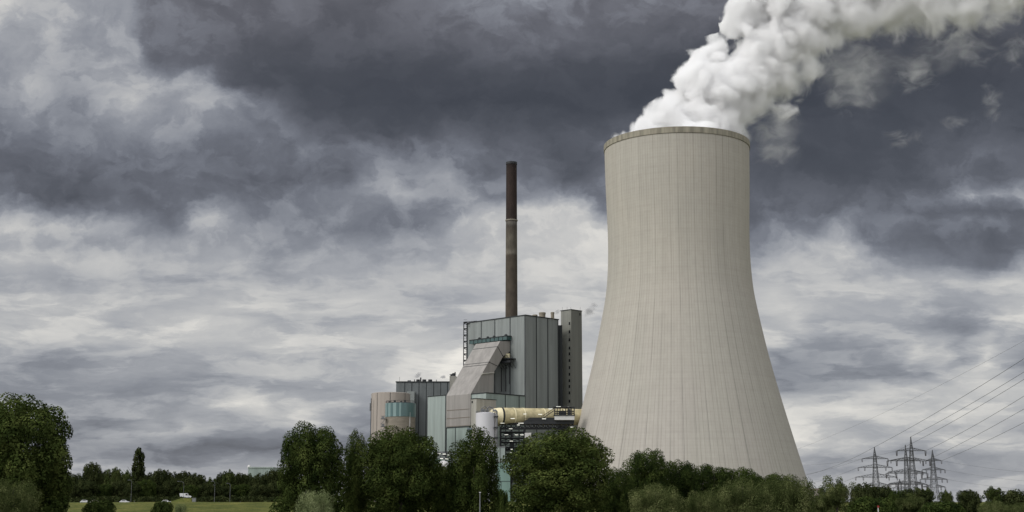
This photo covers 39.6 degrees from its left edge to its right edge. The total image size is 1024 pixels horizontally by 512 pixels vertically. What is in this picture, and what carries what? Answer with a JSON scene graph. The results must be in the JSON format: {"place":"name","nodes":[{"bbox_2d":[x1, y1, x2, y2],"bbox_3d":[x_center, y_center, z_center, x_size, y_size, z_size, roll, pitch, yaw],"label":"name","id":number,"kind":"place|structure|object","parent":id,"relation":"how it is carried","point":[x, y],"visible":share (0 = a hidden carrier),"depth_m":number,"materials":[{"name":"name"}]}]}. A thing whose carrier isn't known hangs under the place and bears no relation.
{"place":"outdoors","nodes":[
{"label":"outdoors","id":0,"kind":"place"},
{"bbox_2d":[449,372,456,389],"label":"plant room","id":1,"kind":"object","parent":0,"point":[453,376],"visible":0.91,"depth_m":775.43,"materials":[{"name":"grey stone"}]},
{"bbox_2d":[0,0,1023,501],"label":"sky","id":2,"kind":"structure","parent":0,"point":[226,226],"materials":[{"name":"grey"}]},
{"bbox_2d":[62,502,986,511],"bbox_3d":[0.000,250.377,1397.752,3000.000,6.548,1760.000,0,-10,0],"label":"dike","id":3,"kind":"structure","parent":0,"point":[196,506],"depth_m":600.72,"materials":[{"name":"green plant"}]},
{"bbox_2d":[70,485,81,498],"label":"tree","id":4,"kind":"object","parent":3,"relation":"on","point":[75,493],"visible":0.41,"depth_m":666.82,"materials":[{"name":"green plant"}]},
{"bbox_2d":[70,473,87,484],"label":"tree","id":5,"kind":"object","parent":3,"relation":"on","point":[78,478],"visible":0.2,"depth_m":694.09,"materials":[{"name":"green plant"}]},
{"bbox_2d":[75,480,100,497],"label":"tree","id":6,"kind":"object","parent":3,"relation":"on","point":[89,488],"visible":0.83,"depth_m":670.33,"materials":[{"name":"green plant"}]},
{"bbox_2d":[82,461,102,484],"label":"tree","id":7,"kind":"object","parent":3,"relation":"on","point":[92,471],"visible":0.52,"depth_m":708.93,"materials":[{"name":"green plant"}]},
{"bbox_2d":[94,483,114,496],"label":"tree","id":8,"kind":"object","parent":3,"relation":"on","point":[105,490],"visible":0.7,"depth_m":674.69,"materials":[{"name":"green plant"}]},
{"bbox_2d":[101,470,111,483],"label":"tree","id":9,"kind":"object","parent":3,"relation":"on","point":[103,473],"visible":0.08,"depth_m":722.19,"materials":[{"name":"green plant"}]},
{"bbox_2d":[104,467,123,485],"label":"tree","id":10,"kind":"object","parent":3,"relation":"on","point":[116,475],"visible":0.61,"depth_m":695.38,"materials":[{"name":"green plant"}]},
{"bbox_2d":[111,481,127,498],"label":"tree","id":11,"kind":"object","parent":3,"relation":"on","point":[118,487],"visible":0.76,"depth_m":678.14,"materials":[{"name":"green plant"}]},
{"bbox_2d":[121,469,135,483],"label":"tree","id":12,"kind":"object","parent":3,"relation":"on","point":[128,475],"visible":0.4,"depth_m":709.39,"materials":[{"name":"green plant"}]},
{"bbox_2d":[123,482,140,498],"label":"tree","id":13,"kind":"object","parent":3,"relation":"on","point":[128,492],"visible":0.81,"depth_m":666.79,"materials":[{"name":"green plant"}]},
{"bbox_2d":[123,447,145,483],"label":"poplar tree","id":14,"kind":"object","parent":3,"relation":"on","point":[139,470],"visible":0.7,"depth_m":721.40,"materials":[{"name":"green plant"}]},
{"bbox_2d":[137,479,156,496],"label":"tree","id":15,"kind":"object","parent":3,"relation":"on","point":[148,487],"visible":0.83,"depth_m":671.03,"materials":[{"name":"green plant"}]},
{"bbox_2d":[140,472,157,480],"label":"tree","id":16,"kind":"object","parent":3,"relation":"on","point":[146,477],"visible":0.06,"depth_m":722.60,"materials":[{"name":"green plant"}]},
{"bbox_2d":[150,468,170,486],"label":"tree","id":17,"kind":"object","parent":3,"relation":"on","point":[161,475],"visible":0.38,"depth_m":694.29,"materials":[{"name":"green plant"}]},
{"bbox_2d":[155,485,170,499],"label":"tree","id":18,"kind":"object","parent":3,"relation":"on","point":[160,492],"visible":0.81,"depth_m":674.51,"materials":[{"name":"green plant"}]},
{"bbox_2d":[162,477,182,497],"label":"tree","id":19,"kind":"object","parent":3,"relation":"on","point":[173,485],"visible":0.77,"depth_m":678.54,"materials":[{"name":"green plant"}]},
{"bbox_2d":[69,495,284,501],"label":"roadside shrubbery","id":20,"kind":"object","parent":3,"relation":"on","point":[246,498],"visible":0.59,"depth_m":656.80,"materials":[{"name":"plant"}]},
{"bbox_2d":[170,472,183,485],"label":"tree","id":21,"kind":"object","parent":3,"relation":"on","point":[177,476],"visible":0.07,"depth_m":709.69,"materials":[{"name":"green plant"}]},
{"bbox_2d":[171,498,191,501],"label":"embankment","id":22,"kind":"structure","parent":3,"relation":"on","point":[183,500],"depth_m":653.05,"materials":[{"name":"green plant"}]},
{"bbox_2d":[180,493,191,497],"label":"delivery van","id":23,"kind":"object","parent":22,"relation":"on","point":[186,495],"visible":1,"depth_m":657.84,"materials":[{"name":"white paint"}]},
{"bbox_2d":[179,471,191,480],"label":"tree","id":24,"kind":"object","parent":3,"relation":"on","point":[185,474],"visible":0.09,"depth_m":723.15,"materials":[{"name":"green plant"}]},
{"bbox_2d":[179,484,199,497],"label":"tree","id":25,"kind":"object","parent":3,"relation":"on","point":[190,490],"visible":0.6,"depth_m":667.29,"materials":[{"name":"green plant"}]},
{"bbox_2d":[182,473,207,494],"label":"tree","id":26,"kind":"object","parent":3,"relation":"on","point":[195,480],"visible":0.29,"depth_m":693.92,"materials":[{"name":"green plant"}]},
{"bbox_2d":[197,483,215,499],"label":"tree","id":27,"kind":"object","parent":3,"relation":"on","point":[205,491],"visible":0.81,"depth_m":670.35,"materials":[{"name":"green plant"}]},
{"bbox_2d":[206,477,218,488],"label":"tree","id":28,"kind":"object","parent":3,"relation":"on","point":[214,483],"visible":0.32,"depth_m":708.70,"materials":[{"name":"green plant"}]},
{"bbox_2d":[216,472,221,486],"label":"tree","id":29,"kind":"object","parent":3,"relation":"on","point":[219,480],"visible":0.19,"depth_m":722.08,"materials":[{"name":"green plant"}]},
{"bbox_2d":[215,485,232,499],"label":"tree","id":30,"kind":"object","parent":3,"relation":"on","point":[224,491],"visible":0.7,"depth_m":674.35,"materials":[{"name":"green plant"}]},
{"bbox_2d":[221,469,235,488],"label":"tree","id":31,"kind":"object","parent":3,"relation":"on","point":[228,478],"visible":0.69,"depth_m":695.07,"materials":[{"name":"green plant"}]},
{"bbox_2d":[231,472,247,489],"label":"tree","id":32,"kind":"object","parent":3,"relation":"on","point":[239,480],"visible":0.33,"depth_m":708.30,"materials":[{"name":"green plant"}]},
{"bbox_2d":[231,483,250,498],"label":"tree","id":33,"kind":"object","parent":3,"relation":"on","point":[243,490],"visible":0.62,"depth_m":678.01,"materials":[{"name":"green plant"}]},
{"bbox_2d":[241,473,252,486],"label":"tree","id":34,"kind":"object","parent":3,"relation":"on","point":[247,476],"visible":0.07,"depth_m":722.54,"materials":[{"name":"green plant"}]},
{"bbox_2d":[249,484,268,500],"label":"tree","id":35,"kind":"object","parent":3,"relation":"on","point":[256,490],"visible":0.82,"depth_m":666.79,"materials":[{"name":"green plant"}]},
{"bbox_2d":[248,473,269,486],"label":"tree","id":36,"kind":"object","parent":3,"relation":"on","point":[259,479],"visible":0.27,"depth_m":694.46,"materials":[{"name":"green plant"}]},
{"bbox_2d":[247,465,277,476],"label":"warehouse","id":37,"kind":"structure","parent":3,"relation":"on","point":[254,471],"depth_m":1038.66,"materials":[{"name":"teal paint"}]},
{"bbox_2d":[265,469,279,484],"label":"tree","id":38,"kind":"object","parent":3,"relation":"on","point":[272,474],"visible":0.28,"depth_m":708.60,"materials":[{"name":"green plant"}]},
{"bbox_2d":[266,482,282,497],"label":"tree","id":39,"kind":"object","parent":3,"relation":"on","point":[273,491],"visible":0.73,"depth_m":669.55,"materials":[{"name":"green plant"}]},
{"bbox_2d":[370,392,409,501],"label":"ash silo","id":40,"kind":"object","parent":3,"relation":"on","point":[377,403],"visible":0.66,"depth_m":734.35,"materials":[{"name":"grey metal"}]},
{"bbox_2d":[381,400,415,439],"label":"coal silo","id":41,"kind":"object","parent":3,"relation":"on","point":[400,414],"visible":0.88,"depth_m":690.96,"materials":[{"name":"metal"}]},
{"bbox_2d":[396,377,449,475],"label":"turbine hall","id":42,"kind":"structure","parent":3,"relation":"on","point":[419,391],"depth_m":791.06,"materials":[{"name":"metal"}]},
{"bbox_2d":[435,452,452,466],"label":"pipe rack","id":43,"kind":"object","parent":3,"relation":"on","point":[440,457],"visible":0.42,"depth_m":649.77,"materials":[{"name":"grey metal"}]},
{"bbox_2d":[427,395,470,465],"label":"filter building","id":44,"kind":"structure","parent":3,"relation":"on","point":[442,434],"depth_m":719.59,"materials":[{"name":"metal"}]},
{"bbox_2d":[467,398,495,446],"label":"lift block","id":45,"kind":"structure","parent":3,"relation":"on","point":[477,404],"depth_m":675.77,"materials":[{"name":"grey stone"}]},
{"bbox_2d":[476,406,497,500],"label":"lime silo","id":46,"kind":"object","parent":3,"relation":"on","point":[487,419],"visible":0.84,"depth_m":647.88,"materials":[{"name":"white paint"}]},
{"bbox_2d":[471,392,524,501],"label":"bunker wing","id":47,"kind":"structure","parent":3,"relation":"on","point":[509,401],"depth_m":707.82,"materials":[{"name":"metal"}]},
{"bbox_2d":[495,446,504,491],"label":"teal shed","id":48,"kind":"structure","parent":3,"relation":"on","point":[500,451],"depth_m":644.42,"materials":[{"name":"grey metal"}]},
{"bbox_2d":[497,462,509,500],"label":"teal annex","id":49,"kind":"object","parent":3,"relation":"on","point":[505,481],"visible":0.38,"depth_m":638.25,"materials":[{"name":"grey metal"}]},
{"bbox_2d":[505,161,517,316],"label":"chimney","id":50,"kind":"object","parent":3,"relation":"on","point":[511,304],"visible":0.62,"depth_m":862.54,"materials":[{"name":"concrete"}]},
{"bbox_2d":[467,312,562,484],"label":"boiler house","id":51,"kind":"structure","parent":3,"relation":"on","point":[530,366],"depth_m":730.99,"materials":[{"name":"metal"}]},
{"bbox_2d":[463,321,471,365],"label":"ladder tower","id":52,"kind":"structure","parent":51,"relation":"attached to","point":[465,335],"depth_m":754.88,"materials":[{"name":"metal"}]},
{"bbox_2d":[446,341,509,426],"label":"flue gas duct","id":53,"kind":"object","parent":51,"relation":"attached to","point":[477,372],"visible":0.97,"depth_m":717.97,"materials":[{"name":"grey metal"}]},
{"bbox_2d":[499,406,575,501],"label":"pipe bridge","id":54,"kind":"structure","parent":3,"relation":"on","point":[561,419],"depth_m":657.35,"materials":[{"name":"metal"}]},
{"bbox_2d":[491,407,581,425],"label":"flue gas pipe","id":55,"kind":"object","parent":54,"relation":"on","point":[519,415],"visible":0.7,"depth_m":662.02,"materials":[{"name":"metal"}]},
{"bbox_2d":[560,309,582,437],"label":"stair tower","id":56,"kind":"structure","parent":3,"relation":"on","point":[571,321],"depth_m":745.84,"materials":[{"name":"metal"}]},
{"bbox_2d":[575,126,809,487],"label":"cooling tower","id":57,"kind":"structure","parent":3,"relation":"on","point":[682,370],"depth_m":654.72,"materials":[{"name":"concrete"}]},
{"bbox_2d":[855,447,894,486],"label":"pylon","id":58,"kind":"object","parent":3,"relation":"on","point":[876,467],"visible":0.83,"depth_m":969.29,"materials":[{"name":"metal"}]},
{"bbox_2d":[875,359,1022,446],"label":"power line","id":59,"kind":"object","parent":58,"relation":"attached to","point":[953,402],"visible":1,"depth_m":770.64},
{"bbox_2d":[888,445,923,488],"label":"pylon","id":60,"kind":"object","parent":3,"relation":"on","point":[907,465],"visible":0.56,"depth_m":1008.71,"materials":[{"name":"metal"}]},
{"bbox_2d":[886,437,930,490],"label":"pylon","id":61,"kind":"object","parent":3,"relation":"on","point":[913,463],"visible":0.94,"depth_m":890.61,"materials":[{"name":"metal"}]},
{"bbox_2d":[801,344,1017,447],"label":"power line","id":62,"kind":"object","parent":61,"relation":"attached to","point":[917,396],"visible":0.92,"depth_m":831.65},
{"bbox_2d":[897,379,1023,450],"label":"power line","id":63,"kind":"object","parent":61,"relation":"attached to","point":[961,416],"visible":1,"depth_m":712.03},
{"bbox_2d":[911,372,1023,436],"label":"power line","id":64,"kind":"object","parent":61,"relation":"attached to","point":[971,403],"visible":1,"depth_m":725.70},
{"bbox_2d":[928,396,1023,449],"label":"power line","id":65,"kind":"object","parent":61,"relation":"attached to","point":[976,424],"visible":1,"depth_m":730.63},
{"bbox_2d":[920,450,947,500],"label":"pylon","id":66,"kind":"object","parent":3,"relation":"on","point":[935,468],"visible":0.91,"depth_m":978.76,"materials":[{"name":"metal"}]},
{"label":"ground","id":67,"kind":"structure","parent":0,"visible":0},
{"bbox_2d":[0,478,42,511],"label":"willow bush","id":68,"kind":"object","parent":67,"relation":"on","point":[25,503],"visible":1,"depth_m":210.80,"materials":[{"name":"green plant"}]},
{"bbox_2d":[0,444,67,511],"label":"tree","id":69,"kind":"object","parent":67,"relation":"on","point":[49,500],"visible":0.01,"depth_m":339.77,"materials":[{"name":"green plant"}]},
{"bbox_2d":[0,392,74,511],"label":"tree","id":70,"kind":"object","parent":67,"relation":"on","point":[21,425],"visible":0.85,"depth_m":312.61,"materials":[{"name":"green plant"}]},
{"bbox_2d":[53,473,72,511],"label":"tree","id":71,"kind":"object","parent":67,"relation":"on","point":[68,495],"visible":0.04,"depth_m":512.90,"materials":[{"name":"green plant"}]},
{"bbox_2d":[81,499,116,511],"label":"bush","id":72,"kind":"object","parent":67,"relation":"on","point":[104,506],"visible":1,"depth_m":323.08,"materials":[{"name":"green plant"}]},
{"bbox_2d":[150,501,173,511],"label":"bush","id":73,"kind":"object","parent":67,"relation":"on","point":[161,506],"visible":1,"depth_m":333.50,"materials":[{"name":"green plant"}]},
{"bbox_2d":[174,504,187,511],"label":"bush","id":74,"kind":"object","parent":67,"relation":"on","point":[179,507],"visible":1,"depth_m":255.74,"materials":[{"name":"green plant"}]},
{"bbox_2d":[277,420,351,511],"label":"tree","id":75,"kind":"object","parent":67,"relation":"on","point":[311,461],"visible":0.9,"depth_m":337.31,"materials":[{"name":"green plant"}]},
{"bbox_2d":[295,490,335,511],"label":"willow bush","id":76,"kind":"object","parent":67,"relation":"on","point":[314,503],"visible":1,"depth_m":186.65,"materials":[{"name":"green plant"}]},
{"bbox_2d":[340,427,369,511],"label":"tree","id":77,"kind":"object","parent":67,"relation":"on","point":[354,499],"visible":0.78,"depth_m":355.86,"materials":[{"name":"green plant"}]},
{"bbox_2d":[354,425,447,511],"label":"tree","id":78,"kind":"object","parent":67,"relation":"on","point":[397,464],"visible":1,"depth_m":341.12,"materials":[{"name":"green plant"}]},
{"bbox_2d":[420,463,457,511],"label":"tree","id":79,"kind":"object","parent":67,"relation":"on","point":[444,504],"visible":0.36,"depth_m":363.69,"materials":[{"name":"green plant"}]},
{"bbox_2d":[444,423,500,511],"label":"tree","id":80,"kind":"object","parent":67,"relation":"on","point":[475,478],"visible":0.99,"depth_m":343.57,"materials":[{"name":"green plant"}]},
{"bbox_2d":[479,492,480,511],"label":"pale pole","id":81,"kind":"object","parent":67,"relation":"on","point":[479,503],"visible":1,"depth_m":236.43,"materials":[{"name":"grey metal"}]},
{"bbox_2d":[495,489,508,511],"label":"bush","id":82,"kind":"object","parent":67,"relation":"on","point":[503,505],"visible":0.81,"depth_m":490.92,"materials":[{"name":"green plant"}]},
{"bbox_2d":[33,477,985,511],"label":"undergrowth","id":83,"kind":"object","parent":67,"relation":"on","point":[338,505],"visible":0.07,"depth_m":369.43,"materials":[{"name":"green plant"}]},
{"bbox_2d":[500,426,614,511],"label":"tree","id":84,"kind":"object","parent":67,"relation":"on","point":[569,477],"visible":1,"depth_m":335.51,"materials":[{"name":"green plant"}]},
{"bbox_2d":[596,467,634,511],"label":"tree","id":85,"kind":"object","parent":67,"relation":"on","point":[619,497],"visible":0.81,"depth_m":364.77,"materials":[{"name":"green plant"}]},
{"bbox_2d":[621,448,672,510],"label":"tree","id":86,"kind":"object","parent":67,"relation":"on","point":[646,469],"visible":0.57,"depth_m":391.97,"materials":[{"name":"green plant"}]},
{"bbox_2d":[627,482,685,511],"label":"willow bush","id":87,"kind":"object","parent":67,"relation":"on","point":[650,501],"visible":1,"depth_m":210.05,"materials":[{"name":"green plant"}]},
{"bbox_2d":[663,459,703,511],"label":"tree","id":88,"kind":"object","parent":67,"relation":"on","point":[682,479],"visible":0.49,"depth_m":401.95,"materials":[{"name":"green plant"}]},
{"bbox_2d":[680,489,724,511],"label":"willow bush","id":89,"kind":"object","parent":67,"relation":"on","point":[701,505],"visible":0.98,"depth_m":215.71,"materials":[{"name":"green plant"}]},
{"bbox_2d":[692,463,734,509],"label":"tree","id":90,"kind":"object","parent":67,"relation":"on","point":[708,482],"visible":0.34,"depth_m":406.61,"materials":[{"name":"green plant"}]},
{"bbox_2d":[715,467,763,506],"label":"tree","id":91,"kind":"object","parent":67,"relation":"on","point":[745,473],"visible":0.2,"depth_m":407.19,"materials":[{"name":"green plant"}]},
{"bbox_2d":[712,476,774,511],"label":"willow bush","id":92,"kind":"object","parent":67,"relation":"on","point":[733,501],"visible":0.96,"depth_m":224.44,"materials":[{"name":"green plant"}]},
{"bbox_2d":[755,473,801,509],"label":"tree","id":93,"kind":"object","parent":67,"relation":"on","point":[776,479],"visible":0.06,"depth_m":411.90,"materials":[{"name":"green plant"}]},
{"bbox_2d":[750,472,819,511],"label":"willow bush","id":94,"kind":"object","parent":67,"relation":"on","point":[791,498],"visible":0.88,"depth_m":244.05,"materials":[{"name":"green plant"}]},
{"bbox_2d":[811,490,829,511],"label":"willow bush","id":95,"kind":"object","parent":67,"relation":"on","point":[819,509],"visible":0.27,"depth_m":275.32,"materials":[{"name":"green plant"}]},
{"bbox_2d":[818,475,858,511],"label":"willow tree","id":96,"kind":"object","parent":67,"relation":"on","point":[836,495],"visible":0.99,"depth_m":265.43,"materials":[{"name":"green plant"}]},
{"bbox_2d":[850,482,878,500],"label":"tree","id":97,"kind":"object","parent":67,"relation":"on","point":[867,490],"visible":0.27,"depth_m":422.58,"materials":[{"name":"green plant"}]},
{"bbox_2d":[846,496,897,511],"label":"bush","id":98,"kind":"object","parent":67,"relation":"on","point":[866,504],"visible":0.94,"depth_m":283.03,"materials":[{"name":"green plant"}]},
{"bbox_2d":[872,485,890,501],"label":"tree","id":99,"kind":"object","parent":67,"relation":"on","point":[884,492],"visible":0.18,"depth_m":441.71,"materials":[{"name":"green plant"}]},
{"bbox_2d":[888,489,903,511],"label":"tree","id":100,"kind":"object","parent":67,"relation":"on","point":[894,495],"visible":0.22,"depth_m":432.26,"materials":[{"name":"green plant"}]},
{"bbox_2d":[894,492,924,511],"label":"willow bush","id":101,"kind":"object","parent":67,"relation":"on","point":[913,504],"visible":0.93,"depth_m":294.64,"materials":[{"name":"green plant"}]},
{"bbox_2d":[899,487,933,510],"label":"tree","id":102,"kind":"object","parent":67,"relation":"on","point":[926,495],"visible":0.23,"depth_m":422.15,"materials":[{"name":"green plant"}]},
{"bbox_2d":[923,488,935,502],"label":"tree","id":103,"kind":"object","parent":67,"relation":"on","point":[929,489],"visible":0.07,"depth_m":452.96,"materials":[{"name":"green plant"}]},
{"bbox_2d":[918,501,965,511],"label":"bush","id":104,"kind":"object","parent":67,"relation":"on","point":[936,506],"visible":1,"depth_m":253.68,"materials":[{"name":"green plant"}]},
{"bbox_2d":[938,490,954,503],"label":"tree","id":105,"kind":"object","parent":67,"relation":"on","point":[946,496],"visible":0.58,"depth_m":423.31,"materials":[{"name":"green plant"}]},
{"bbox_2d":[956,489,981,511],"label":"tree","id":106,"kind":"object","parent":67,"relation":"on","point":[970,500],"visible":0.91,"depth_m":421.88,"materials":[{"name":"green plant"}]},
{"bbox_2d":[982,486,1004,506],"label":"tree","id":107,"kind":"object","parent":67,"relation":"on","point":[993,494],"visible":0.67,"depth_m":393.61,"materials":[{"name":"green plant"}]},
{"bbox_2d":[977,500,1012,511],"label":"willow bush","id":108,"kind":"object","parent":67,"relation":"on","point":[1001,507],"visible":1,"depth_m":245.41,"materials":[{"name":"green plant"}]},
{"bbox_2d":[1001,489,1023,510],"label":"tree","id":109,"kind":"object","parent":67,"relation":"on","point":[1012,497],"visible":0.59,"depth_m":391.89,"materials":[{"name":"green plant"}]},
{"bbox_2d":[1006,502,1023,511],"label":"bush","id":110,"kind":"object","parent":67,"relation":"on","point":[1020,508],"visible":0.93,"depth_m":245.79,"materials":[{"name":"green plant"}]}
]}

